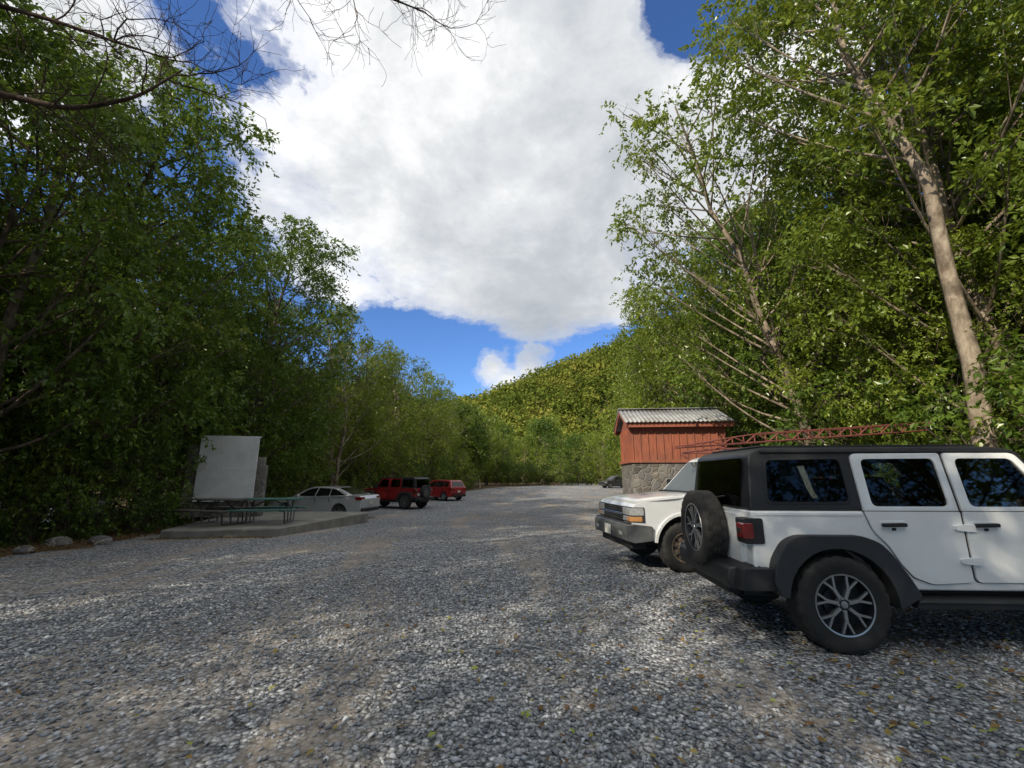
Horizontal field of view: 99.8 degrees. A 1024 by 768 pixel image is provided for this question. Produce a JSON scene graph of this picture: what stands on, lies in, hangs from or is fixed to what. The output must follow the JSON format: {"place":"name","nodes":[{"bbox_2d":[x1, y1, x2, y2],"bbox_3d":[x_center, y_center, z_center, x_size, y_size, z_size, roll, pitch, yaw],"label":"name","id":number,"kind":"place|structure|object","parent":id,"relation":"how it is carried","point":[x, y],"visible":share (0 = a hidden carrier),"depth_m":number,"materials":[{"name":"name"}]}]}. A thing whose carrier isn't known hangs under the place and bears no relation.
{"place":"outdoors","nodes":[
{"label":"outdoors","id":0,"kind":"place"},
{"bbox_2d":[0,482,598,555],"bbox_3d":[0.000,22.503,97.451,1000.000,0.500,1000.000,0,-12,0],"label":"ground","id":1,"kind":"structure","parent":0,"point":[83,546],"depth_m":14.14,"materials":[{"name":"brown soil"}]},
{"bbox_2d":[0,452,31,471],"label":"shrub","id":2,"kind":"object","parent":1,"relation":"on","point":[15,457],"visible":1,"depth_m":9.28,"materials":[{"name":"green plant"}]},
{"bbox_2d":[0,366,34,534],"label":"shrub","id":3,"kind":"object","parent":1,"relation":"on","point":[2,447],"visible":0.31,"depth_m":10.98,"materials":[{"name":"green plant"}]},
{"bbox_2d":[0,75,45,296],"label":"broadleaf tree","id":4,"kind":"object","parent":1,"relation":"on","point":[11,170],"visible":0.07,"depth_m":13.10,"materials":[{"name":"green plant"}]},
{"bbox_2d":[11,545,35,554],"bbox_3d":[-10.593,3.624,9.356,0.401,0.251,0.389,0,-12,0],"label":"rock","id":5,"kind":"object","parent":1,"relation":"on","point":[22,549],"visible":0.71,"depth_m":9.28,"materials":[{"name":"stone"}]},
{"bbox_2d":[0,456,60,547],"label":"shrub","id":6,"kind":"object","parent":1,"relation":"on","point":[8,467],"visible":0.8,"depth_m":10.44,"materials":[{"name":"green plant"}]},
{"bbox_2d":[0,435,76,540],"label":"shrub","id":7,"kind":"object","parent":1,"relation":"on","point":[10,436],"visible":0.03,"depth_m":12.04,"materials":[{"name":"green plant"}]},
{"bbox_2d":[0,0,85,319],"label":"broadleaf tree","id":8,"kind":"object","parent":1,"relation":"on","point":[19,20],"visible":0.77,"depth_m":9.08,"materials":[{"name":"green plant"}]},
{"bbox_2d":[0,485,110,526],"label":"shrub","id":9,"kind":"object","parent":1,"relation":"on","point":[99,501],"visible":0.02,"depth_m":14.73,"materials":[{"name":"green plant"}]},
{"bbox_2d":[41,536,72,547],"bbox_3d":[-10.967,3.859,10.437,0.643,0.318,0.487,0,-12,0],"label":"rock","id":10,"kind":"object","parent":1,"relation":"on","point":[60,540],"visible":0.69,"depth_m":10.30,"materials":[{"name":"stone"}]},
{"bbox_2d":[0,401,123,542],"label":"shrub","id":11,"kind":"object","parent":1,"relation":"on","point":[37,470],"visible":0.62,"depth_m":11.06,"materials":[{"name":"green plant"}]},
{"bbox_2d":[0,323,125,534],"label":"shrub","id":12,"kind":"object","parent":1,"relation":"on","point":[45,399],"visible":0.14,"depth_m":11.92,"materials":[{"name":"green plant"}]},
{"bbox_2d":[0,409,156,542],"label":"shrub","id":13,"kind":"object","parent":1,"relation":"on","point":[60,501],"visible":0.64,"depth_m":11.41,"materials":[{"name":"green plant"}]},
{"bbox_2d":[33,452,160,539],"bbox_3d":[-12.005,3.409,12.491,2.599,2.826,2.633,1,-12,-4],"label":"shrub","id":14,"kind":"object","parent":1,"relation":"on","point":[138,486],"visible":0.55,"depth_m":12.53,"materials":[{"name":"green plant"}]},
{"bbox_2d":[88,535,112,543],"bbox_3d":[-10.496,4.019,10.994,0.513,0.306,0.438,0,-12,0],"label":"rock","id":15,"kind":"object","parent":1,"relation":"on","point":[93,539],"visible":0.55,"depth_m":10.89,"materials":[{"name":"stone"}]},
{"bbox_2d":[92,539,111,545],"bbox_3d":[-10.097,3.933,10.622,0.360,0.219,0.309,0,-12,0],"label":"rock","id":16,"kind":"object","parent":1,"relation":"on","point":[102,542],"visible":0.7,"depth_m":10.54,"materials":[{"name":"stone"}]},
{"bbox_2d":[0,517,214,556],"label":"leaf litter","id":17,"kind":"object","parent":1,"relation":"on","point":[86,543],"visible":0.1,"depth_m":11.21,"materials":[{"name":"brown plant"}]},
{"bbox_2d":[14,326,216,527],"bbox_3d":[-14.410,1.535,15.955,6.286,7.640,5.710,6,-14,-27],"label":"shrub","id":18,"kind":"object","parent":1,"relation":"on","point":[128,396],"visible":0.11,"depth_m":15.74,"materials":[{"name":"green plant"}]},
{"bbox_2d":[1,191,239,524],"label":"broadleaf tree","id":19,"kind":"object","parent":1,"relation":"on","point":[159,278],"visible":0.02,"depth_m":18.09,"materials":[{"name":"green plant"}]},
{"bbox_2d":[0,0,245,455],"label":"broadleaf tree","id":20,"kind":"object","parent":1,"relation":"on","point":[12,316],"visible":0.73,"depth_m":10.17,"materials":[{"name":"green plant"}]},
{"bbox_2d":[55,419,206,533],"bbox_3d":[-11.880,3.209,13.588,3.859,4.141,3.808,12,-17,-44],"label":"shrub","id":21,"kind":"object","parent":1,"relation":"on","point":[161,501],"visible":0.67,"depth_m":13.58,"materials":[{"name":"green plant"}]},
{"bbox_2d":[1,212,274,528],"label":"broadleaf tree","id":22,"kind":"object","parent":1,"relation":"on","point":[210,267],"visible":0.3,"depth_m":16.43,"materials":[{"name":"green plant"}]},
{"bbox_2d":[83,433,204,529],"bbox_3d":[-12.797,3.690,15.371,3.736,4.009,3.687,1,-12,-2],"label":"shrub","id":23,"kind":"object","parent":1,"relation":"on","point":[175,457],"visible":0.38,"depth_m":15.32,"materials":[{"name":"green plant"}]},
{"bbox_2d":[0,15,295,541],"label":"broadleaf tree","id":24,"kind":"object","parent":1,"relation":"on","point":[196,120],"visible":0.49,"depth_m":12.80,"materials":[{"name":"green plant"}]},
{"bbox_2d":[104,392,237,517],"bbox_3d":[-15.748,3.112,20.118,4.843,6.480,5.332,-7,-14,29],"label":"shrub","id":25,"kind":"object","parent":1,"relation":"on","point":[179,454],"visible":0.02,"depth_m":20.02,"materials":[{"name":"green plant"}]},
{"bbox_2d":[92,399,255,523],"bbox_3d":[-14.902,3.728,19.331,5.890,6.405,5.968,-2,-12,9],"label":"shrub","id":26,"kind":"object","parent":1,"relation":"on","point":[238,433],"visible":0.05,"depth_m":18.58,"materials":[{"name":"green plant"}]},
{"bbox_2d":[178,445,199,517],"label":"pillar","id":27,"kind":"structure","parent":1,"relation":"on","point":[193,478],"depth_m":15.70,"materials":[{"name":"stone"}]},
{"bbox_2d":[118,291,276,487],"bbox_3d":[-17.102,0.656,24.068,8.117,12.863,8.963,4,-12,-16],"label":"broadleaf tree","id":28,"kind":"object","parent":1,"relation":"on","point":[218,366],"visible":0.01,"depth_m":23.57,"materials":[{"name":"green plant"}]},
{"bbox_2d":[170,415,247,523],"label":"shrub","id":29,"kind":"object","parent":1,"relation":"on","point":[221,421],"visible":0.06,"depth_m":17.99,"materials":[{"name":"green plant"}]},
{"bbox_2d":[0,0,506,206],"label":"bare tree","id":30,"kind":"object","parent":1,"relation":"on","point":[19,97],"visible":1,"depth_m":6.26,"materials":[{"name":"brown plant"}]},
{"bbox_2d":[148,210,373,471],"bbox_3d":[-11.825,-1.232,20.680,9.407,15.071,9.134,-1,-12,6],"label":"broadleaf tree","id":31,"kind":"object","parent":1,"relation":"on","point":[277,357],"visible":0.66,"depth_m":20.97,"materials":[{"name":"green plant"}]},
{"bbox_2d":[160,511,367,538],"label":"concrete slab","id":32,"kind":"structure","parent":1,"relation":"on","point":[268,523],"depth_m":13.66,"materials":[{"name":"grey concrete"}]},
{"bbox_2d":[172,498,265,525],"bbox_3d":[-9.300,4.063,13.756,1.900,0.779,1.680,-4,-13,18],"label":"picnic table","id":33,"kind":"object","parent":32,"relation":"on","point":[219,509],"visible":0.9,"depth_m":13.63,"materials":[{"name":"green metal"}]},
{"bbox_2d":[193,457,266,517],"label":"stone wall","id":34,"kind":"structure","parent":32,"relation":"on","point":[260,461],"depth_m":15.97,"materials":[{"name":"grey stone"}]},
{"bbox_2d":[192,435,261,501],"bbox_3d":[-10.584,3.133,16.037,2.000,2.390,0.119,3,-12,-14],"label":"white board","id":35,"kind":"object","parent":34,"relation":"attached to","point":[228,470],"visible":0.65,"depth_m":16.00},
{"bbox_2d":[251,465,267,515],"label":"pillar","id":36,"kind":"structure","parent":32,"relation":"on","point":[260,481],"depth_m":16.48,"materials":[{"name":"stone"}]},
{"bbox_2d":[226,497,308,523],"bbox_3d":[-7.900,4.126,14.049,1.900,0.779,1.680,2,-12,-8],"label":"picnic table","id":37,"kind":"object","parent":32,"relation":"on","point":[284,507],"visible":0.88,"depth_m":13.95,"materials":[{"name":"green metal"}]},
{"bbox_2d":[260,449,284,502],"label":"shrub","id":38,"kind":"object","parent":1,"relation":"on","point":[274,493],"visible":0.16,"depth_m":21.50,"materials":[{"name":"green plant"}]},
{"bbox_2d":[252,421,300,505],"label":"shrub","id":39,"kind":"object","parent":1,"relation":"on","point":[285,477],"visible":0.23,"depth_m":22.68,"materials":[{"name":"green plant"}]},
{"bbox_2d":[205,295,358,505],"bbox_3d":[-13.603,0.940,24.516,8.707,12.496,7.885,-2,-12,8],"label":"broadleaf tree","id":40,"kind":"object","parent":1,"relation":"on","point":[334,374],"visible":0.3,"depth_m":24.67,"materials":[{"name":"green plant"}]},
{"bbox_2d":[248,424,323,497],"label":"shrub","id":41,"kind":"object","parent":1,"relation":"on","point":[289,458],"visible":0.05,"depth_m":26.11,"materials":[{"name":"green plant"}]},
{"bbox_2d":[259,425,334,497],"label":"shrub","id":42,"kind":"object","parent":1,"relation":"on","point":[299,460],"visible":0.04,"depth_m":27.36,"materials":[{"name":"green plant"}]},
{"bbox_2d":[271,451,334,497],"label":"shrub","id":43,"kind":"object","parent":1,"relation":"on","point":[312,479],"visible":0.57,"depth_m":23.85,"materials":[{"name":"green plant"}]},
{"bbox_2d":[288,439,343,489],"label":"shrub","id":44,"kind":"object","parent":1,"relation":"on","point":[315,472],"visible":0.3,"depth_m":26.55,"materials":[{"name":"green plant"}]},
{"bbox_2d":[286,442,355,492],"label":"shrub","id":45,"kind":"object","parent":1,"relation":"on","point":[346,463],"visible":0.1,"depth_m":30.10,"materials":[{"name":"green plant"}]},
{"bbox_2d":[298,457,350,490],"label":"shrub","id":46,"kind":"object","parent":1,"relation":"on","point":[343,473],"visible":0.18,"depth_m":28.84,"materials":[{"name":"green plant"}]},
{"bbox_2d":[280,300,407,485],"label":"broadleaf tree","id":47,"kind":"object","parent":1,"relation":"on","point":[345,408],"visible":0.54,"depth_m":28.59,"materials":[{"name":"green plant"}]},
{"bbox_2d":[317,447,375,487],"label":"shrub","id":48,"kind":"object","parent":1,"relation":"on","point":[351,473],"visible":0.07,"depth_m":31.87,"materials":[{"name":"green plant"}]},
{"bbox_2d":[333,440,377,489],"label":"shrub","id":49,"kind":"object","parent":1,"relation":"on","point":[355,476],"visible":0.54,"depth_m":30.68,"materials":[{"name":"green plant"}]},
{"bbox_2d":[337,428,379,487],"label":"shrub","id":50,"kind":"object","parent":1,"relation":"on","point":[358,457],"visible":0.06,"depth_m":34.21,"materials":[{"name":"green plant"}]},
{"bbox_2d":[339,455,385,490],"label":"shrub","id":51,"kind":"object","parent":1,"relation":"on","point":[380,472],"visible":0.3,"depth_m":32.22,"materials":[{"name":"green plant"}]},
{"bbox_2d":[314,338,425,487],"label":"broadleaf tree","id":52,"kind":"object","parent":1,"relation":"on","point":[371,425],"visible":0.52,"depth_m":32.94,"materials":[{"name":"green plant"}]},
{"bbox_2d":[370,441,409,487],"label":"shrub","id":53,"kind":"object","parent":1,"relation":"on","point":[387,470],"visible":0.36,"depth_m":34.29,"materials":[{"name":"green plant"}]},
{"bbox_2d":[358,349,437,476],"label":"broadleaf tree","id":54,"kind":"object","parent":1,"relation":"on","point":[419,369],"visible":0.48,"depth_m":38.16,"materials":[{"name":"green plant"}]},
{"bbox_2d":[377,440,419,485],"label":"shrub","id":55,"kind":"object","parent":1,"relation":"on","point":[402,463],"visible":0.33,"depth_m":37.05,"materials":[{"name":"green plant"}]},
{"bbox_2d":[397,461,429,483],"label":"shrub","id":56,"kind":"object","parent":1,"relation":"on","point":[421,471],"visible":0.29,"depth_m":39.06,"materials":[{"name":"green plant"}]},
{"bbox_2d":[395,456,434,482],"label":"shrub","id":57,"kind":"object","parent":1,"relation":"on","point":[415,467],"visible":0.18,"depth_m":40.84,"materials":[{"name":"green plant"}]},
{"bbox_2d":[396,437,436,477],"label":"shrub","id":58,"kind":"object","parent":1,"relation":"on","point":[419,455],"visible":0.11,"depth_m":43.41,"materials":[{"name":"green plant"}]},
{"bbox_2d":[376,370,462,476],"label":"broadleaf tree","id":59,"kind":"object","parent":1,"relation":"on","point":[435,392],"visible":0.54,"depth_m":44.11,"materials":[{"name":"green plant"}]},
{"bbox_2d":[406,446,454,481],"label":"shrub","id":60,"kind":"object","parent":1,"relation":"on","point":[441,459],"visible":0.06,"depth_m":46.49,"materials":[{"name":"green plant"}]},
{"bbox_2d":[415,446,448,481],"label":"shrub","id":61,"kind":"object","parent":1,"relation":"on","point":[435,464],"visible":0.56,"depth_m":42.45,"materials":[{"name":"green plant"}]},
{"bbox_2d":[424,387,478,476],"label":"broadleaf tree","id":62,"kind":"object","parent":1,"relation":"on","point":[456,413],"visible":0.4,"depth_m":51.14,"materials":[{"name":"green plant"}]},
{"bbox_2d":[444,446,477,490],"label":"shrub","id":63,"kind":"object","parent":1,"relation":"on","point":[460,467],"visible":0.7,"depth_m":48.66,"materials":[{"name":"green plant"}]},
{"bbox_2d":[450,453,473,486],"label":"shrub","id":64,"kind":"object","parent":1,"relation":"on","point":[467,475],"visible":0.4,"depth_m":51.31,"materials":[{"name":"green plant"}]},
{"bbox_2d":[448,432,481,479],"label":"shrub","id":65,"kind":"object","parent":1,"relation":"on","point":[461,445],"visible":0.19,"depth_m":54.92,"materials":[{"name":"green plant"}]},
{"bbox_2d":[452,458,479,489],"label":"shrub","id":66,"kind":"object","parent":1,"relation":"on","point":[472,482],"visible":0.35,"depth_m":52.40,"materials":[{"name":"green plant"}]},
{"bbox_2d":[0,42,1023,498],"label":"distant forest","id":67,"kind":"object","parent":1,"relation":"on","point":[494,456],"visible":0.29,"depth_m":66.95,"materials":[{"name":"green plant"}]},
{"bbox_2d":[611,371,670,459],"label":"broadleaf tree","id":68,"kind":"object","parent":1,"relation":"on","point":[625,395],"visible":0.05,"depth_m":45.19,"materials":[{"name":"green plant"}]},
{"bbox_2d":[599,345,683,466],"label":"broadleaf tree","id":69,"kind":"object","parent":1,"relation":"on","point":[615,409],"visible":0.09,"depth_m":37.63,"materials":[{"name":"green plant"}]},
{"bbox_2d":[607,313,708,407],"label":"broadleaf tree","id":70,"kind":"object","parent":1,"relation":"on","point":[629,376],"visible":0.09,"depth_m":31.51,"materials":[{"name":"green plant"}]},
{"bbox_2d":[613,407,734,494],"bbox_3d":[6.072,3.308,16.443,3.780,4.800,3.424,-1,-12,6],"label":"stone and wood hut","id":71,"kind":"object","parent":1,"relation":"on","point":[653,459],"visible":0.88,"depth_m":15.38,"materials":[{"name":"wood"}]},
{"bbox_2d":[605,274,759,447],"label":"broadleaf tree","id":72,"kind":"object","parent":1,"relation":"on","point":[649,364],"visible":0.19,"depth_m":26.16,"materials":[{"name":"green plant"}]},
{"bbox_2d":[609,213,804,447],"bbox_3d":[10.250,-1.188,22.193,9.995,15.702,8.921,-2,-12,8],"label":"broadleaf tree","id":73,"kind":"object","parent":1,"relation":"on","point":[657,356],"visible":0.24,"depth_m":22.65,"materials":[{"name":"green plant"}]},
{"bbox_2d":[695,404,779,447],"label":"shrub","id":74,"kind":"object","parent":1,"relation":"on","point":[740,433],"visible":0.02,"depth_m":20.27,"materials":[{"name":"green plant"}]},
{"bbox_2d":[674,271,810,476],"bbox_3d":[15.279,-0.050,25.146,10.243,14.701,9.276,6,-13,-26],"label":"broadleaf tree","id":75,"kind":"object","parent":1,"relation":"on","point":[744,358],"visible":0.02,"depth_m":24.84,"materials":[{"name":"green plant"}]},
{"bbox_2d":[599,1,943,478],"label":"broadleaf tree","id":76,"kind":"object","parent":1,"relation":"on","point":[758,316],"visible":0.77,"depth_m":13.43,"materials":[{"name":"green plant"}]},
{"bbox_2d":[729,378,816,487],"bbox_3d":[12.512,2.660,19.318,5.786,7.032,5.256,1,-12,-7],"label":"shrub","id":77,"kind":"object","parent":1,"relation":"on","point":[754,444],"visible":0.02,"depth_m":19.08,"materials":[{"name":"green plant"}]},
{"bbox_2d":[661,196,895,467],"bbox_3d":[10.796,-1.323,18.218,8.890,14.088,9.816,5,-13,-24],"label":"broadleaf tree","id":78,"kind":"object","parent":1,"relation":"on","point":[714,253],"visible":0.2,"depth_m":18.29,"materials":[{"name":"green plant"}]},
{"bbox_2d":[705,161,955,411],"bbox_3d":[15.341,-2.230,20.000,11.717,16.832,11.146,-7,-14,30],"label":"broadleaf tree","id":79,"kind":"object","parent":1,"relation":"on","point":[734,267],"visible":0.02,"depth_m":19.82,"materials":[{"name":"green plant"}]},
{"bbox_2d":[690,165,979,476],"bbox_3d":[11.669,-1.300,16.719,9.018,13.373,8.091,-5,-13,21],"label":"broadleaf tree","id":80,"kind":"object","parent":1,"relation":"on","point":[749,354],"visible":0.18,"depth_m":16.01,"materials":[{"name":"green plant"}]},
{"bbox_2d":[689,0,1004,447],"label":"broadleaf tree","id":81,"kind":"object","parent":1,"relation":"on","point":[967,345],"visible":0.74,"depth_m":9.98,"materials":[{"name":"green plant"}]},
{"bbox_2d":[701,0,1023,447],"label":"broadleaf tree","id":82,"kind":"object","parent":1,"relation":"on","point":[821,160],"visible":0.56,"depth_m":9.80,"materials":[{"name":"green plant"}]},
{"bbox_2d":[770,385,956,491],"bbox_3d":[9.829,2.450,11.638,4.479,4.870,4.538,11,-16,-43],"label":"shrub","id":83,"kind":"object","parent":1,"relation":"on","point":[866,440],"visible":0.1,"depth_m":11.57,"materials":[{"name":"green plant"}]},
{"bbox_2d":[740,0,1023,434],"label":"broadleaf tree","id":84,"kind":"object","parent":1,"relation":"on","point":[961,86],"visible":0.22,"depth_m":10.81,"materials":[{"name":"green plant"}]},
{"bbox_2d":[759,350,1023,490],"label":"shrub","id":85,"kind":"object","parent":1,"relation":"on","point":[792,424],"visible":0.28,"depth_m":10.60,"materials":[{"name":"green plant"}]},
{"bbox_2d":[762,216,1023,478],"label":"broadleaf tree","id":86,"kind":"object","parent":1,"relation":"on","point":[902,355],"visible":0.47,"depth_m":10.17,"materials":[{"name":"green plant"}]},
{"bbox_2d":[791,44,1023,451],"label":"broadleaf tree","id":87,"kind":"object","parent":1,"relation":"on","point":[960,215],"visible":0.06,"depth_m":13.32,"materials":[{"name":"green plant"}]},
{"bbox_2d":[853,0,1023,283],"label":"broadleaf tree","id":88,"kind":"object","parent":1,"relation":"on","point":[995,107],"visible":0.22,"depth_m":10.75,"materials":[{"name":"green plant"}]},
{"bbox_2d":[871,325,1023,486],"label":"shrub","id":89,"kind":"object","parent":1,"relation":"on","point":[1014,380],"visible":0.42,"depth_m":8.01,"materials":[{"name":"green plant"}]},
{"bbox_2d":[899,310,1023,459],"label":"shrub","id":90,"kind":"object","parent":1,"relation":"on","point":[951,382],"visible":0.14,"depth_m":9.61,"materials":[{"name":"green plant"}]},
{"bbox_2d":[908,299,1023,451],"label":"shrub","id":91,"kind":"object","parent":1,"relation":"on","point":[1007,344],"visible":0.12,"depth_m":9.51,"materials":[{"name":"green plant"}]},
{"bbox_2d":[930,328,1023,452],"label":"shrub","id":92,"kind":"object","parent":1,"relation":"on","point":[987,395],"visible":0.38,"depth_m":7.06,"materials":[{"name":"green plant"}]},
{"bbox_2d":[0,0,1022,399],"label":"sky","id":93,"kind":"structure","parent":0,"point":[478,199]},
{"bbox_2d":[0,483,1023,767],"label":"gravel lot","id":94,"kind":"structure","parent":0,"point":[544,527],"depth_m":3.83,"materials":[{"name":"grey gravel"}]},
{"bbox_2d":[144,536,276,540],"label":"leaf litter","id":95,"kind":"object","parent":94,"relation":"on","point":[167,538],"visible":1,"depth_m":11.88,"materials":[{"name":"brown plant"}]},
{"bbox_2d":[268,486,379,511],"bbox_3d":[-8.931,5.620,20.577,4.920,1.447,2.170,-3,-12,13],"label":"sedan car","id":96,"kind":"object","parent":94,"relation":"on","point":[335,499],"visible":0.52,"depth_m":19.71,"materials":[{"name":"silver metal"}]},
{"bbox_2d":[364,477,433,508],"bbox_3d":[-7.354,6.875,27.381,4.801,1.897,2.140,-6,-13,25],"label":"off road suv","id":97,"kind":"object","parent":94,"relation":"on","point":[417,491],"visible":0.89,"depth_m":26.48,"materials":[{"name":"metal"}]},
{"bbox_2d":[430,480,465,500],"bbox_3d":[-5.880,8.717,35.549,4.350,1.629,2.120,-9,-15,37],"label":"van","id":98,"kind":"object","parent":94,"relation":"on","point":[443,490],"visible":0.7,"depth_m":34.36,"materials":[{"name":"red paint"}]},
{"bbox_2d":[14,580,1023,767],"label":"fallen leaves","id":99,"kind":"object","parent":94,"relation":"on","point":[993,726],"visible":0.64,"depth_m":3.37,"materials":[{"name":"brown plant"}]},
{"bbox_2d":[599,475,622,487],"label":"hatchback car","id":100,"kind":"object","parent":94,"relation":"on","point":[613,481],"visible":0.65,"depth_m":56.17,"materials":[{"name":"paint"}]},
{"bbox_2d":[595,422,932,572],"bbox_3d":[5.105,2.111,8.653,6.667,2.670,2.380,1,-12,-7],"label":"pickup truck","id":101,"kind":"object","parent":94,"relation":"on","point":[646,523],"visible":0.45,"depth_m":7.84,"materials":[{"name":"metal"}]},
{"bbox_2d":[679,444,1023,654],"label":"off road suv","id":102,"kind":"object","parent":94,"relation":"on","point":[847,558],"visible":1,"depth_m":4.20,"materials":[{"name":"metal"}]},
{"bbox_2d":[474,360,619,481],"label":"hill","id":103,"kind":"structure","parent":0,"point":[605,399],"depth_m":142.04,"materials":[{"name":"green plant"}]},
{"bbox_2d":[358,314,735,482],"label":"hillside forest","id":104,"kind":"object","parent":103,"relation":"on","point":[578,392],"visible":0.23,"depth_m":150.22,"materials":[{"name":"green plant"}]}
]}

